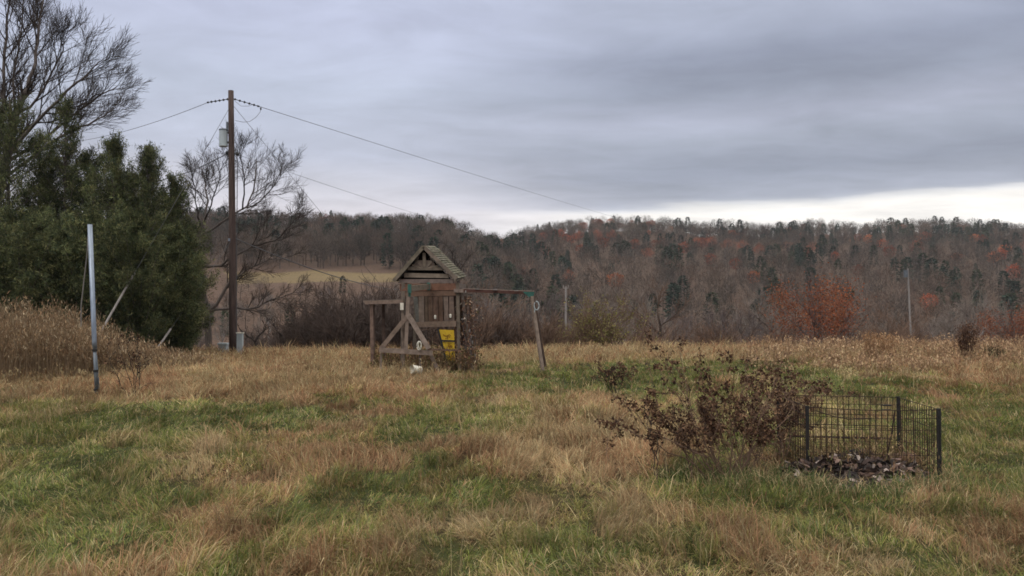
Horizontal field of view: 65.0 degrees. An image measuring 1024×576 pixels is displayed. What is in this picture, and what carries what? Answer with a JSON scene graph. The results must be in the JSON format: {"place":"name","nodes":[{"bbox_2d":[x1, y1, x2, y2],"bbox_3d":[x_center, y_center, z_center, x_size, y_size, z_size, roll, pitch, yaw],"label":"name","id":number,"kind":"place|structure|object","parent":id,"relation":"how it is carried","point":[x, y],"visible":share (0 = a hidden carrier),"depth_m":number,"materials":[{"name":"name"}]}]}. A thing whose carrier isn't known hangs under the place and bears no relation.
{"place":"outdoors","nodes":[
{"label":"outdoors","id":0,"kind":"place"},
{"bbox_2d":[0,231,1023,575],"bbox_3d":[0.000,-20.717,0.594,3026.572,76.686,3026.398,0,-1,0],"label":"ground","id":1,"kind":"structure","parent":0,"point":[288,273],"depth_m":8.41,"materials":[{"name":"plant"}]},
{"bbox_2d":[3,128,76,213],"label":"cedar tree","id":2,"kind":"object","parent":1,"relation":"on","point":[29,136],"visible":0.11,"depth_m":30.82,"materials":[{"name":"green plant"}]},
{"bbox_2d":[0,201,82,323],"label":"cedar tree","id":3,"kind":"object","parent":1,"relation":"on","point":[20,230],"visible":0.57,"depth_m":25.25,"materials":[{"name":"green plant"}]},
{"bbox_2d":[0,92,86,287],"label":"cedar tree","id":4,"kind":"object","parent":1,"relation":"on","point":[8,136],"visible":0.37,"depth_m":29.01,"materials":[{"name":"green plant"}]},
{"bbox_2d":[16,91,95,234],"bbox_3d":[-16.883,-2.361,29.843,3.950,10.165,3.579,0,-1,-20],"label":"cedar tree","id":5,"kind":"object","parent":1,"relation":"on","point":[71,133],"visible":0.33,"depth_m":29.96,"materials":[{"name":"green plant"}]},
{"bbox_2d":[0,0,151,200],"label":"tall bare tree","id":6,"kind":"object","parent":1,"relation":"on","point":[30,84],"visible":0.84,"depth_m":33.14,"materials":[{"name":"brown plant"}]},
{"bbox_2d":[35,140,126,228],"bbox_3d":[-16.590,-1.508,30.733,4.981,8.529,4.889,0,-1,0],"label":"cedar tree","id":7,"kind":"object","parent":1,"relation":"on","point":[92,160],"visible":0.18,"depth_m":30.60,"materials":[{"name":"green plant"}]},
{"bbox_2d":[8,203,159,341],"bbox_3d":[-14.031,-0.110,26.421,4.973,5.437,4.351,0,-1,0],"label":"cedar tree","id":8,"kind":"object","parent":1,"relation":"on","point":[79,230],"visible":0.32,"depth_m":25.50,"materials":[{"name":"green plant"}]},
{"bbox_2d":[80,224,99,393],"bbox_3d":[-7.796,0.487,14.732,0.706,3.283,0.190,-1,-2,34],"label":"metal mast","id":9,"kind":"object","parent":1,"relation":"on","point":[90,253],"visible":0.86,"depth_m":14.58,"materials":[{"name":"metal"}]},
{"bbox_2d":[57,130,144,226],"bbox_3d":[-13.908,-1.487,27.976,3.200,8.319,3.163,0,-1,0],"label":"cedar tree","id":10,"kind":"object","parent":1,"relation":"on","point":[116,153],"visible":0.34,"depth_m":27.80,"materials":[{"name":"green plant"}]},
{"bbox_2d":[0,291,226,382],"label":"dead goldenrod","id":11,"kind":"object","parent":1,"relation":"on","point":[32,342],"visible":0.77,"depth_m":19.05,"materials":[{"name":"brown plant"}]},
{"bbox_2d":[97,160,160,218],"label":"cedar tree","id":12,"kind":"object","parent":1,"relation":"on","point":[132,181],"depth_m":31.07,"materials":[{"name":"green plant"}]},
{"bbox_2d":[103,317,156,396],"bbox_3d":[-6.862,1.260,14.458,0.766,1.532,0.692,0,-1,15],"label":"dead weed stalk","id":13,"kind":"object","parent":1,"relation":"on","point":[133,356],"visible":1,"depth_m":14.37,"materials":[{"name":"brown plant"}]},
{"bbox_2d":[65,200,200,351],"bbox_3d":[-12.544,-0.093,26.394,4.367,5.588,4.219,0,-1,0],"label":"cedar tree","id":14,"kind":"object","parent":1,"relation":"on","point":[136,306],"visible":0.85,"depth_m":25.79,"materials":[{"name":"green plant"}]},
{"bbox_2d":[114,141,192,236],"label":"cedar tree","id":15,"kind":"object","parent":1,"relation":"on","point":[147,188],"visible":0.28,"depth_m":28.36,"materials":[{"name":"green plant"}]},
{"bbox_2d":[135,217,220,353],"bbox_3d":[-11.510,0.103,27.338,3.106,5.116,3.150,0,-1,0],"label":"cedar tree","id":16,"kind":"object","parent":1,"relation":"on","point":[187,327],"visible":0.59,"depth_m":27.01,"materials":[{"name":"green plant"}]},
{"bbox_2d":[149,170,224,349],"bbox_3d":[-12.318,-0.829,29.498,3.236,7.110,3.040,-1,-2,43],"label":"cedar tree","id":17,"kind":"object","parent":1,"relation":"on","point":[174,187],"visible":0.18,"depth_m":29.47,"materials":[{"name":"green plant"}]},
{"bbox_2d":[212,310,228,342],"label":"bare tree","id":18,"kind":"object","parent":1,"relation":"on","point":[223,329],"visible":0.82,"depth_m":119.13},
{"bbox_2d":[207,90,261,353],"bbox_3d":[-10.425,-2.255,30.040,2.046,10.317,0.341,0,-1,-4],"label":"utility pole","id":19,"kind":"object","parent":1,"relation":"on","point":[226,136],"visible":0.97,"depth_m":29.97,"materials":[{"name":"brown wood"}]},
{"bbox_2d":[102,109,228,328],"bbox_3d":[-11.430,-2.733,27.060,0.067,8.417,6.289,0,-1,16],"label":"guy wire","id":20,"kind":"object","parent":19,"relation":"attached to","point":[115,306],"visible":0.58,"depth_m":24.96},
{"bbox_2d":[157,241,230,347],"bbox_3d":[-10.838,0.039,27.748,0.066,3.864,4.591,0,-1,10],"label":"guy wire","id":21,"kind":"object","parent":19,"relation":"attached to","point":[166,335],"visible":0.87,"depth_m":26.08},
{"bbox_2d":[235,108,396,304],"bbox_3d":[-7.340,-2.181,34.559,0.014,9.337,11.061,-1,-2,35],"label":"guy wire","id":22,"kind":"object","parent":19,"relation":"attached to","point":[310,199],"visible":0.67,"depth_m":33.14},
{"bbox_2d":[237,239,397,289],"bbox_3d":[-8.757,-0.802,45.030,0.040,1.450,30.171,0,-1,6],"label":"service cable","id":23,"kind":"object","parent":19,"relation":"attached to","point":[300,264],"visible":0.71,"depth_m":36.19,"materials":[{"name":"metal"}]},
{"bbox_2d":[262,107,675,232],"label":"power line","id":24,"kind":"object","parent":19,"relation":"attached to","point":[417,156],"visible":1,"depth_m":42.34,"materials":[{"name":"metal"}]},
{"bbox_2d":[236,332,243,353],"bbox_3d":[-10.000,2.193,29.557,0.240,1.120,0.200,0,-1,0],"label":"meter post","id":25,"kind":"object","parent":1,"relation":"on","point":[240,339],"visible":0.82,"depth_m":29.48,"materials":[{"name":"metal"}]},
{"bbox_2d":[213,326,270,349],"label":"shrub","id":26,"kind":"object","parent":1,"relation":"on","point":[250,340],"visible":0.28,"depth_m":51.78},
{"bbox_2d":[177,121,314,349],"bbox_3d":[-12.429,-2.443,36.859,7.117,10.784,4.577,0,-1,0],"label":"spreading bare tree","id":27,"kind":"object","parent":1,"relation":"on","point":[213,308],"visible":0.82,"depth_m":36.97,"materials":[{"name":"brown plant"}]},
{"bbox_2d":[238,312,269,348],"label":"crooked tree","id":28,"kind":"object","parent":1,"relation":"on","point":[252,338],"visible":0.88,"depth_m":40.05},
{"bbox_2d":[249,318,269,343],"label":"bare tree","id":29,"kind":"object","parent":1,"relation":"on","point":[259,324],"visible":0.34,"depth_m":84.19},
{"bbox_2d":[259,305,277,336],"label":"bare tree","id":30,"kind":"object","parent":1,"relation":"on","point":[266,315],"visible":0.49,"depth_m":140.62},
{"bbox_2d":[257,323,303,349],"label":"shrub","id":31,"kind":"object","parent":1,"relation":"on","point":[274,339],"visible":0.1,"depth_m":50.89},
{"bbox_2d":[259,311,326,348],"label":"shrub","id":32,"kind":"object","parent":1,"relation":"on","point":[277,335],"visible":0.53,"depth_m":39.79,"materials":[{"name":"plant"}]},
{"bbox_2d":[269,308,342,347],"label":"shrub","id":33,"kind":"object","parent":1,"relation":"on","point":[293,321],"visible":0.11,"depth_m":41.02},
{"bbox_2d":[269,276,381,349],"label":"shrub","id":34,"kind":"object","parent":1,"relation":"on","point":[329,305],"visible":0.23,"depth_m":40.08,"materials":[{"name":"plant"}]},
{"bbox_2d":[273,290,397,348],"bbox_3d":[-8.273,1.747,38.484,6.168,3.615,5.304,0,-1,-6],"label":"shrub","id":35,"kind":"object","parent":1,"relation":"on","point":[316,338],"visible":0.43,"depth_m":37.62,"materials":[{"name":"plant"}]},
{"bbox_2d":[269,278,413,347],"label":"shrub","id":36,"kind":"object","parent":1,"relation":"on","point":[316,309],"visible":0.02,"depth_m":44.04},
{"bbox_2d":[288,286,421,348],"bbox_3d":[-7.311,1.573,37.586,5.599,3.815,6.510,-1,-2,40],"label":"shrub","id":37,"kind":"object","parent":1,"relation":"on","point":[347,335],"visible":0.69,"depth_m":36.47,"materials":[{"name":"plant"}]},
{"bbox_2d":[298,274,413,347],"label":"shrub","id":38,"kind":"object","parent":1,"relation":"on","point":[346,300],"visible":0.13,"depth_m":40.75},
{"bbox_2d":[318,280,431,350],"bbox_3d":[-6.108,1.608,38.370,6.138,4.018,5.509,-1,-2,29],"label":"shrub","id":39,"kind":"object","parent":1,"relation":"on","point":[395,317],"visible":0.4,"depth_m":37.38,"materials":[{"name":"plant"}]},
{"bbox_2d":[334,279,445,348],"bbox_3d":[-5.415,1.601,38.520,5.894,4.016,6.853,0,-1,19],"label":"shrub","id":40,"kind":"object","parent":1,"relation":"on","point":[410,335],"visible":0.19,"depth_m":37.27,"materials":[{"name":"plant"}]},
{"bbox_2d":[343,281,451,348],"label":"shrub","id":41,"kind":"object","parent":1,"relation":"on","point":[394,314],"visible":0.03,"depth_m":40.26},
{"bbox_2d":[410,365,421,373],"bbox_3d":[-2.329,1.971,19.555,0.272,0.225,0.228,1,-2,-34],"label":"white bucket","id":42,"kind":"object","parent":1,"relation":"on","point":[415,368],"visible":0.76,"depth_m":19.51,"materials":[{"name":"plastic"}]},
{"bbox_2d":[364,341,484,372],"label":"base weeds","id":43,"kind":"object","parent":1,"relation":"on","point":[442,361],"visible":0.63,"depth_m":21.49,"materials":[{"name":"brown plant"}]},
{"bbox_2d":[363,245,546,374],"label":"play tower","id":44,"kind":"structure","parent":1,"relation":"on","point":[421,266],"depth_m":21.94,"materials":[{"name":"brown wood"}]},
{"bbox_2d":[443,297,487,370],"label":"climbing vine","id":45,"kind":"object","parent":44,"relation":"attached to","point":[470,336],"visible":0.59,"depth_m":22.13,"materials":[{"name":"brown plant"}]},
{"bbox_2d":[444,239,475,284],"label":"crooked tree","id":46,"kind":"object","parent":1,"relation":"on","point":[461,267],"visible":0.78,"depth_m":47.25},
{"bbox_2d":[420,287,504,350],"bbox_3d":[-2.500,1.774,38.019,4.480,3.752,5.484,0,-1,-9],"label":"shrub","id":47,"kind":"object","parent":1,"relation":"on","point":[481,328],"visible":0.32,"depth_m":37.33,"materials":[{"name":"plant"}]},
{"bbox_2d":[435,302,519,347],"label":"shrub","id":48,"kind":"object","parent":1,"relation":"on","point":[476,324],"visible":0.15,"depth_m":38.90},
{"bbox_2d":[478,297,514,320],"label":"bare tree","id":49,"kind":"object","parent":1,"relation":"on","point":[489,307],"visible":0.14,"depth_m":63.77,"materials":[{"name":"grey plant"}]},
{"bbox_2d":[467,278,530,326],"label":"bare tree","id":50,"kind":"object","parent":1,"relation":"on","point":[506,302],"visible":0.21,"depth_m":70.54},
{"bbox_2d":[476,307,527,346],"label":"shrub","id":51,"kind":"object","parent":1,"relation":"on","point":[499,318],"visible":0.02,"depth_m":42.72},
{"bbox_2d":[476,307,534,348],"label":"shrub","id":52,"kind":"object","parent":1,"relation":"on","point":[512,335],"visible":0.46,"depth_m":39.16,"materials":[{"name":"plant"}]},
{"bbox_2d":[476,296,546,348],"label":"shrub","id":53,"kind":"object","parent":1,"relation":"on","point":[509,327],"visible":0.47,"depth_m":39.18,"materials":[{"name":"plant"}]},
{"bbox_2d":[499,286,546,330],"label":"bare tree","id":54,"kind":"object","parent":1,"relation":"on","point":[527,307],"visible":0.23,"depth_m":78.88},
{"bbox_2d":[510,285,582,332],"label":"bare tree","id":55,"kind":"object","parent":1,"relation":"on","point":[550,305],"visible":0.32,"depth_m":89.77,"materials":[{"name":"brown plant"}]},
{"bbox_2d":[512,306,587,347],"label":"shrub","id":56,"kind":"object","parent":1,"relation":"on","point":[549,336],"visible":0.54,"depth_m":39.06,"materials":[{"name":"plant"}]},
{"bbox_2d":[563,285,568,333],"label":"distant pole","id":57,"kind":"object","parent":1,"relation":"on","point":[565,304],"visible":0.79,"depth_m":71.91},
{"bbox_2d":[543,311,619,345],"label":"shrub","id":58,"kind":"object","parent":1,"relation":"on","point":[575,332],"visible":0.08,"depth_m":40.64,"materials":[{"name":"brown plant"}]},
{"bbox_2d":[555,315,615,346],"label":"leafy bush","id":59,"kind":"object","parent":1,"relation":"on","point":[574,323],"visible":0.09,"depth_m":41.39,"materials":[{"name":"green plant"}]},
{"bbox_2d":[562,269,633,339],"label":"bare tree","id":60,"kind":"object","parent":1,"relation":"on","point":[609,297],"visible":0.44,"depth_m":69.18,"materials":[{"name":"plant"}]},
{"bbox_2d":[182,205,1023,342],"bbox_3d":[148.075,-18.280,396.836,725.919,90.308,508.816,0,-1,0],"label":"hillside forest","id":61,"kind":"object","parent":1,"relation":"on","point":[492,258],"visible":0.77,"depth_m":352.84,"materials":[{"name":"plant"}]},
{"bbox_2d":[588,360,637,396],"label":"dead bush","id":62,"kind":"object","parent":1,"relation":"on","point":[608,371],"visible":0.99,"depth_m":14.53,"materials":[{"name":"brown plant"}]},
{"bbox_2d":[561,286,667,347],"bbox_3d":[4.810,1.650,36.472,4.590,3.512,5.696,0,-1,-17],"label":"leafy bush","id":63,"kind":"object","parent":1,"relation":"on","point":[597,334],"visible":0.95,"depth_m":36.72,"materials":[{"name":"green plant"}]},
{"bbox_2d":[604,287,646,340],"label":"bare tree","id":64,"kind":"object","parent":1,"relation":"on","point":[633,311],"visible":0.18,"depth_m":77.19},
{"bbox_2d":[607,302,651,343],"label":"bare tree","id":65,"kind":"object","parent":1,"relation":"on","point":[629,327],"visible":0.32,"depth_m":64.88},
{"bbox_2d":[618,329,658,344],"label":"shrub","id":66,"kind":"object","parent":1,"relation":"on","point":[640,338],"visible":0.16,"depth_m":40.56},
{"bbox_2d":[630,293,671,339],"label":"bare tree","id":67,"kind":"object","parent":1,"relation":"on","point":[649,307],"visible":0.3,"depth_m":86.17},
{"bbox_2d":[640,406,664,476],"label":"dead weed stalk","id":68,"kind":"object","parent":1,"relation":"on","point":[652,442],"visible":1,"depth_m":7.47,"materials":[{"name":"brown plant"}]},
{"bbox_2d":[619,317,690,346],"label":"shrub","id":69,"kind":"object","parent":1,"relation":"on","point":[656,337],"visible":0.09,"depth_m":46.09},
{"bbox_2d":[610,276,704,344],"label":"bare tree","id":70,"kind":"object","parent":1,"relation":"on","point":[659,321],"visible":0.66,"depth_m":65.07,"materials":[{"name":"plant"}]},
{"bbox_2d":[642,306,678,342],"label":"bare tree","id":71,"kind":"object","parent":1,"relation":"on","point":[653,324],"visible":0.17,"depth_m":75.22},
{"bbox_2d":[664,307,719,343],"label":"bare tree","id":72,"kind":"object","parent":1,"relation":"on","point":[690,325],"visible":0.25,"depth_m":87.06,"materials":[{"name":"brown plant"}]},
{"bbox_2d":[665,317,718,344],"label":"bare tree","id":73,"kind":"object","parent":1,"relation":"on","point":[679,322],"visible":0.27,"depth_m":71.05,"materials":[{"name":"brown plant"}]},
{"bbox_2d":[683,323,737,347],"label":"shrub","id":74,"kind":"object","parent":1,"relation":"on","point":[709,334],"visible":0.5,"depth_m":38.18,"materials":[{"name":"brown plant"}]},
{"bbox_2d":[687,318,760,347],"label":"shrub","id":75,"kind":"object","parent":1,"relation":"on","point":[728,335],"visible":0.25,"depth_m":38.79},
{"bbox_2d":[592,327,859,482],"bbox_3d":[2.442,1.282,8.396,1.549,1.758,3.796,-1,-2,43],"label":"dead leafy bush","id":76,"kind":"object","parent":1,"relation":"on","point":[710,429],"visible":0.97,"depth_m":7.80,"materials":[{"name":"brown plant"}]},
{"bbox_2d":[701,307,750,341],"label":"bare tree","id":77,"kind":"object","parent":1,"relation":"on","point":[725,322],"visible":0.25,"depth_m":81.78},
{"bbox_2d":[703,307,763,341],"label":"bare tree","id":78,"kind":"object","parent":1,"relation":"on","point":[723,320],"visible":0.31,"depth_m":81.10,"materials":[{"name":"brown plant"}]},
{"bbox_2d":[724,308,774,343],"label":"bare tree","id":79,"kind":"object","parent":1,"relation":"on","point":[753,323],"visible":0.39,"depth_m":70.78,"materials":[{"name":"brown plant"}]},
{"bbox_2d":[734,303,771,340],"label":"bare tree","id":80,"kind":"object","parent":1,"relation":"on","point":[746,323],"visible":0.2,"depth_m":82.80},
{"bbox_2d":[729,283,779,341],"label":"bare tree","id":81,"kind":"object","parent":1,"relation":"on","point":[760,302],"visible":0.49,"depth_m":84.62,"materials":[{"name":"plant"}]},
{"bbox_2d":[744,281,807,343],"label":"bare tree","id":82,"kind":"object","parent":1,"relation":"on","point":[771,319],"visible":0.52,"depth_m":70.01,"materials":[{"name":"plant"}]},
{"bbox_2d":[747,324,806,346],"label":"shrub","id":83,"kind":"object","parent":1,"relation":"on","point":[783,339],"visible":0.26,"depth_m":38.17,"materials":[{"name":"brown plant"}]},
{"bbox_2d":[731,287,825,341],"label":"bare tree","id":84,"kind":"object","parent":1,"relation":"on","point":[761,313],"visible":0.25,"depth_m":71.76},
{"bbox_2d":[758,262,878,343],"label":"russet tree","id":85,"kind":"object","parent":1,"relation":"on","point":[816,315],"visible":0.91,"depth_m":59.07,"materials":[{"name":"red plant"}]},
{"bbox_2d":[665,451,974,499],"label":"rank grass","id":86,"kind":"structure","parent":1,"relation":"on","point":[801,480],"depth_m":7.36,"materials":[{"name":"plant"}]},
{"bbox_2d":[800,297,877,342],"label":"bare tree","id":87,"kind":"object","parent":1,"relation":"on","point":[847,325],"visible":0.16,"depth_m":65.77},
{"bbox_2d":[822,299,869,338],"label":"bare tree","id":88,"kind":"object","parent":1,"relation":"on","point":[851,320],"visible":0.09,"depth_m":101.08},
{"bbox_2d":[834,361,862,383],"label":"weed clump","id":89,"kind":"object","parent":1,"relation":"on","point":[847,373],"visible":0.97,"depth_m":17.46,"materials":[{"name":"beige plant"}]},
{"bbox_2d":[753,427,958,474],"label":"pen weeds","id":90,"kind":"object","parent":1,"relation":"on","point":[878,442],"visible":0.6,"depth_m":8.39,"materials":[{"name":"brown plant"}]},
{"bbox_2d":[779,452,935,490],"bbox_3d":[3.433,1.811,8.004,1.600,0.340,1.142,0,-1,0],"label":"rubbish heap","id":91,"kind":"object","parent":1,"relation":"on","point":[865,467],"visible":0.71,"depth_m":7.80,"materials":[{"name":"grey wood"}]},
{"bbox_2d":[777,395,941,477],"bbox_3d":[3.603,1.550,8.491,1.377,0.719,1.082,0,-1,9],"label":"wire pen","id":92,"kind":"object","parent":1,"relation":"on","point":[899,428],"visible":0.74,"depth_m":8.18,"materials":[{"name":"black metal"}]},
{"bbox_2d":[832,318,905,343],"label":"shrub","id":93,"kind":"object","parent":1,"relation":"on","point":[866,333],"visible":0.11,"depth_m":38.85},
{"bbox_2d":[854,329,899,360],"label":"weed clump","id":94,"kind":"object","parent":1,"relation":"on","point":[882,338],"visible":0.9,"depth_m":24.95,"materials":[{"name":"beige plant"}]},
{"bbox_2d":[850,318,907,343],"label":"shrub","id":95,"kind":"object","parent":1,"relation":"on","point":[877,328],"visible":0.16,"depth_m":37.85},
{"bbox_2d":[741,332,1023,372],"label":"dry weeds","id":96,"kind":"object","parent":1,"relation":"on","point":[880,359],"visible":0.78,"depth_m":24.26,"materials":[{"name":"beige plant"}]},
{"bbox_2d":[863,312,908,333],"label":"bare tree","id":97,"kind":"object","parent":1,"relation":"on","point":[888,324],"visible":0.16,"depth_m":89.20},
{"bbox_2d":[848,302,932,335],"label":"bare tree","id":98,"kind":"object","parent":1,"relation":"on","point":[886,319],"visible":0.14,"depth_m":98.77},
{"bbox_2d":[855,306,934,343],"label":"shrub","id":99,"kind":"object","parent":1,"relation":"on","point":[909,334],"visible":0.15,"depth_m":39.38,"materials":[{"name":"plant"}]},
{"bbox_2d":[884,452,921,461],"bbox_3d":[4.124,1.817,8.507,0.415,0.151,0.268,0,-1,0],"label":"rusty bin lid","id":100,"kind":"object","parent":1,"relation":"on","point":[890,455],"visible":0.18,"depth_m":8.42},
{"bbox_2d":[904,268,911,335],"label":"distant pole","id":101,"kind":"object","parent":1,"relation":"on","point":[906,273],"visible":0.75,"depth_m":79.91,"materials":[{"name":"wood"}]},
{"bbox_2d":[875,294,968,337],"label":"bare tree","id":102,"kind":"object","parent":1,"relation":"on","point":[919,317],"visible":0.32,"depth_m":87.65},
{"bbox_2d":[914,302,962,339],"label":"bare tree","id":103,"kind":"object","parent":1,"relation":"on","point":[949,317],"visible":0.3,"depth_m":81.07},
{"bbox_2d":[921,307,961,341],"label":"bare tree","id":104,"kind":"object","parent":1,"relation":"on","point":[944,322],"visible":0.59,"depth_m":64.13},
{"bbox_2d":[935,282,989,337],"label":"bare tree","id":105,"kind":"object","parent":1,"relation":"on","point":[960,302],"visible":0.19,"depth_m":88.51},
{"bbox_2d":[950,320,984,357],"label":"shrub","id":106,"kind":"object","parent":1,"relation":"on","point":[962,335],"visible":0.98,"depth_m":23.85,"materials":[{"name":"brown plant"}]},
{"bbox_2d":[951,294,1003,340],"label":"bare tree","id":107,"kind":"object","parent":1,"relation":"on","point":[965,311],"visible":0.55,"depth_m":73.72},
{"bbox_2d":[960,289,1014,339],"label":"bare tree","id":108,"kind":"object","parent":1,"relation":"on","point":[984,305],"visible":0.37,"depth_m":85.16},
{"bbox_2d":[973,344,1011,361],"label":"weed clump","id":109,"kind":"object","parent":1,"relation":"on","point":[992,349],"visible":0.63,"depth_m":23.95,"materials":[{"name":"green plant"}]},
{"bbox_2d":[966,299,1023,343],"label":"russet tree","id":110,"kind":"object","parent":1,"relation":"on","point":[1011,334],"visible":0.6,"depth_m":65.68,"materials":[{"name":"red plant"}]},
{"bbox_2d":[986,298,1023,338],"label":"bare tree","id":111,"kind":"object","parent":1,"relation":"on","point":[1004,313],"visible":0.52,"depth_m":67.73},
{"bbox_2d":[0,0,1023,238],"label":"sky","id":112,"kind":"structure","parent":0,"point":[769,112],"materials":[{"name":"grey"}]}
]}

